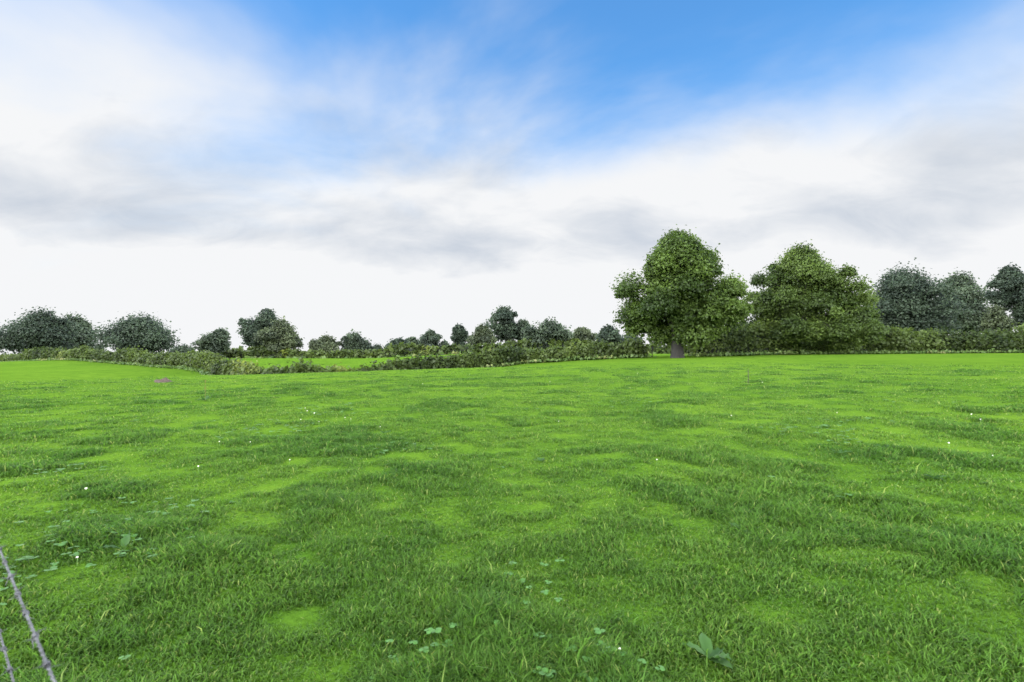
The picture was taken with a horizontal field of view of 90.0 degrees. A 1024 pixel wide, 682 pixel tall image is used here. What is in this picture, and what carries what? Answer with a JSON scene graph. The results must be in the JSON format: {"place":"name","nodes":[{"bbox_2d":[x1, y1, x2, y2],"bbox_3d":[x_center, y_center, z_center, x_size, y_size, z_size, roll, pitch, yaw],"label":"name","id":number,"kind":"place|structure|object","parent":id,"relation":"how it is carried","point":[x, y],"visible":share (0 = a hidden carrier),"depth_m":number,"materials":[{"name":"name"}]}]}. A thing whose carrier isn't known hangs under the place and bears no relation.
{"place":"outdoors","nodes":[
{"label":"outdoors","id":0,"kind":"place"},
{"bbox_2d":[0,353,1023,681],"bbox_3d":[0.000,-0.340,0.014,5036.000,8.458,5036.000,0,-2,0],"label":"ground","id":1,"kind":"structure","parent":0,"point":[28,373],"depth_m":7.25,"materials":[{"name":"green plant"}]},
{"bbox_2d":[0,307,85,353],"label":"tree","id":2,"kind":"object","parent":1,"relation":"on","point":[40,329],"visible":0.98,"depth_m":167.50,"materials":[{"name":"green plant"}]},
{"bbox_2d":[63,311,108,349],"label":"tree","id":3,"kind":"object","parent":1,"relation":"on","point":[86,327],"visible":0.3,"depth_m":214.26,"materials":[{"name":"green plant"}]},
{"bbox_2d":[99,536,140,548],"bbox_3d":[-2.890,1.509,3.779,0.124,0.068,0.226,-1,-2,12],"label":"dock","id":4,"kind":"object","parent":1,"relation":"on","point":[125,540],"visible":0.87,"depth_m":3.82,"materials":[{"name":"green plant"}]},
{"bbox_2d":[83,311,179,353],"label":"tree","id":5,"kind":"object","parent":1,"relation":"on","point":[149,334],"visible":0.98,"depth_m":173.32,"materials":[{"name":"green plant"}]},
{"bbox_2d":[154,377,172,382],"bbox_3d":[-18.275,2.057,26.789,1.166,0.326,1.254,0,-2,0],"label":"rock","id":6,"kind":"object","parent":1,"relation":"on","point":[165,379],"visible":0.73,"depth_m":26.66,"materials":[{"name":"grey stone"}]},
{"bbox_2d":[169,343,194,353],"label":"tree","id":7,"kind":"object","parent":1,"relation":"on","point":[183,348],"visible":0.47,"depth_m":164.53,"materials":[{"name":"green plant"}]},
{"bbox_2d":[197,384,211,399],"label":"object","id":8,"kind":"object","parent":1,"relation":"on","point":[206,397],"visible":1,"depth_m":15.77,"materials":[{"name":"green plant"}]},
{"bbox_2d":[152,344,266,357],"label":"hedge","id":9,"kind":"object","parent":1,"relation":"on","point":[240,352],"visible":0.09,"depth_m":192.28,"materials":[{"name":"green plant"}]},
{"bbox_2d":[189,327,231,355],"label":"tree","id":10,"kind":"object","parent":1,"relation":"on","point":[216,340],"visible":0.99,"depth_m":182.42,"materials":[{"name":"green plant"}]},
{"bbox_2d":[236,308,278,347],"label":"tree","id":11,"kind":"object","parent":1,"relation":"on","point":[259,323],"visible":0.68,"depth_m":156.50,"materials":[{"name":"green plant"}]},
{"bbox_2d":[252,315,303,351],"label":"tree","id":12,"kind":"object","parent":1,"relation":"on","point":[281,334],"visible":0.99,"depth_m":148.42,"materials":[{"name":"green plant"}]},
{"bbox_2d":[308,334,341,352],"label":"tree","id":13,"kind":"object","parent":1,"relation":"on","point":[326,343],"visible":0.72,"depth_m":157.91,"materials":[{"name":"green plant"}]},
{"bbox_2d":[0,337,655,374],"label":"hedge","id":14,"kind":"object","parent":1,"relation":"on","point":[208,363],"visible":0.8,"depth_m":75.66,"materials":[{"name":"green plant"}]},
{"bbox_2d":[339,329,371,350],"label":"tree","id":15,"kind":"object","parent":1,"relation":"on","point":[352,341],"visible":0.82,"depth_m":159.73,"materials":[{"name":"green plant"}]},
{"bbox_2d":[365,345,377,349],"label":"tree","id":16,"kind":"object","parent":1,"relation":"on","point":[369,347],"visible":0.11,"depth_m":156.32,"materials":[{"name":"green plant"}]},
{"bbox_2d":[374,342,382,348],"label":"tree","id":17,"kind":"object","parent":1,"relation":"on","point":[378,346],"visible":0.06,"depth_m":170.38,"materials":[{"name":"green plant"}]},
{"bbox_2d":[384,336,408,348],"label":"tree","id":18,"kind":"object","parent":1,"relation":"on","point":[395,341],"visible":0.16,"depth_m":149.53,"materials":[{"name":"green plant"}]},
{"bbox_2d":[406,335,419,344],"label":"tree","id":19,"kind":"object","parent":1,"relation":"on","point":[412,339],"visible":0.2,"depth_m":164.55,"materials":[{"name":"green plant"}]},
{"bbox_2d":[417,329,447,346],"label":"tree","id":20,"kind":"object","parent":1,"relation":"on","point":[430,337],"visible":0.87,"depth_m":150.82,"materials":[{"name":"green plant"}]},
{"bbox_2d":[450,323,468,344],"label":"tree","id":21,"kind":"object","parent":1,"relation":"on","point":[459,334],"visible":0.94,"depth_m":165.60,"materials":[{"name":"green plant"}]},
{"bbox_2d":[244,338,697,357],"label":"hedge","id":22,"kind":"object","parent":1,"relation":"on","point":[410,349],"visible":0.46,"depth_m":143.30,"materials":[{"name":"green plant"}]},
{"bbox_2d":[466,323,496,345],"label":"tree","id":23,"kind":"object","parent":1,"relation":"on","point":[481,334],"visible":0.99,"depth_m":149.97,"materials":[{"name":"green plant"}]},
{"bbox_2d":[0,382,992,681],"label":"clover","id":24,"kind":"object","parent":1,"relation":"on","point":[542,671],"depth_m":3.41,"materials":[{"name":"green plant"}]},
{"bbox_2d":[482,305,518,344],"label":"tree","id":25,"kind":"object","parent":1,"relation":"on","point":[505,328],"visible":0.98,"depth_m":163.13,"materials":[{"name":"green plant"}]},
{"bbox_2d":[514,319,529,341],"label":"tree","id":26,"kind":"object","parent":1,"relation":"on","point":[523,323],"visible":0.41,"depth_m":165.77,"materials":[{"name":"green plant"}]},
{"bbox_2d":[521,316,573,344],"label":"tree","id":27,"kind":"object","parent":1,"relation":"on","point":[550,329],"visible":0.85,"depth_m":138.50,"materials":[{"name":"green plant"}]},
{"bbox_2d":[572,326,597,341],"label":"tree","id":28,"kind":"object","parent":1,"relation":"on","point":[582,333],"visible":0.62,"depth_m":154.86,"materials":[{"name":"green plant"}]},
{"bbox_2d":[594,324,624,343],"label":"tree","id":29,"kind":"object","parent":1,"relation":"on","point":[608,333],"visible":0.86,"depth_m":141.37,"materials":[{"name":"green plant"}]},
{"bbox_2d":[622,333,642,340],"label":"tree","id":30,"kind":"object","parent":1,"relation":"on","point":[627,336],"visible":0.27,"depth_m":151.88,"materials":[{"name":"green plant"}]},
{"bbox_2d":[609,224,753,357],"bbox_3d":[21.345,-6.112,66.025,17.538,17.206,16.674,0,-2,0],"label":"lime tree","id":31,"kind":"object","parent":1,"relation":"on","point":[685,300],"visible":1,"depth_m":61.46,"materials":[{"name":"green plant"}]},
{"bbox_2d":[682,633,732,668],"bbox_3d":[0.988,1.514,2.495,0.192,0.070,0.238,2,-3,-42],"label":"dock","id":32,"kind":"object","parent":1,"relation":"on","point":[712,654],"visible":1,"depth_m":2.51,"materials":[{"name":"green plant"}]},
{"bbox_2d":[729,522,747,533],"bbox_3d":[1.879,1.545,4.220,0.086,0.040,0.248,0,-2,0],"label":"dock","id":33,"kind":"object","parent":1,"relation":"on","point":[733,524],"visible":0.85,"depth_m":4.27,"materials":[{"name":"green plant"}]},
{"bbox_2d":[727,239,890,353],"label":"ash tree","id":34,"kind":"object","parent":1,"relation":"on","point":[806,285],"visible":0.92,"depth_m":68.45,"materials":[{"name":"green plant"}]},
{"bbox_2d":[831,449,850,452],"bbox_3d":[4.558,1.538,7.097,0.264,0.067,0.142,0,-2,-6],"label":"dock","id":35,"kind":"object","parent":1,"relation":"on","point":[840,451],"visible":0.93,"depth_m":7.11,"materials":[{"name":"green plant"}]},
{"bbox_2d":[684,313,1023,356],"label":"hedge","id":36,"kind":"object","parent":1,"relation":"on","point":[749,340],"visible":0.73,"depth_m":72.39,"materials":[{"name":"green plant"}]},
{"bbox_2d":[865,295,904,329],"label":"tree","id":37,"kind":"object","parent":1,"relation":"on","point":[885,317],"visible":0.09,"depth_m":98.34,"materials":[{"name":"green plant"}]},
{"bbox_2d":[864,257,981,334],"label":"tree","id":38,"kind":"object","parent":1,"relation":"on","point":[911,297],"visible":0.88,"depth_m":96.60,"materials":[{"name":"green plant"}]},
{"bbox_2d":[924,474,949,479],"bbox_3d":[4.548,1.455,5.499,0.163,0.071,0.200,2,-3,-33],"label":"dock","id":39,"kind":"object","parent":1,"relation":"on","point":[936,477],"visible":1,"depth_m":5.48,"materials":[{"name":"green plant"}]},
{"bbox_2d":[935,267,1008,333],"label":"tree","id":40,"kind":"object","parent":1,"relation":"on","point":[966,284],"visible":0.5,"depth_m":119.08,"materials":[{"name":"green plant"}]},
{"bbox_2d":[977,303,1021,336],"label":"tree","id":41,"kind":"object","parent":1,"relation":"on","point":[995,317],"visible":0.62,"depth_m":105.96,"materials":[{"name":"green plant"}]},
{"bbox_2d":[983,262,1023,333],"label":"tree","id":42,"kind":"object","parent":1,"relation":"on","point":[1007,282],"visible":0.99,"depth_m":107.16,"materials":[{"name":"green plant"}]},
{"bbox_3d":[3.249,0.943,-2.622,0.115,1.755,0.124,0,-2,0],"label":"fence post","id":43,"kind":"object","parent":1,"relation":"on","visible":0},
{"bbox_2d":[0,537,57,681],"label":"barbed wire","id":44,"kind":"object","parent":43,"relation":"attached to","point":[46,664],"visible":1,"depth_m":0.82,"materials":[{"name":"grey metal"}]},
{"bbox_3d":[-3.548,1.075,3.286,0.115,1.755,0.111,0,-2,0],"label":"fence post","id":45,"kind":"object","parent":1,"relation":"on","visible":0},
{"bbox_2d":[0,617,18,681],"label":"barbed wire","id":46,"kind":"object","parent":45,"relation":"attached to","point":[9,668],"visible":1,"depth_m":1.04,"materials":[{"name":"grey metal"}]},
{"bbox_2d":[0,0,1023,354],"label":"sky","id":47,"kind":"structure","parent":0,"point":[381,170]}
]}

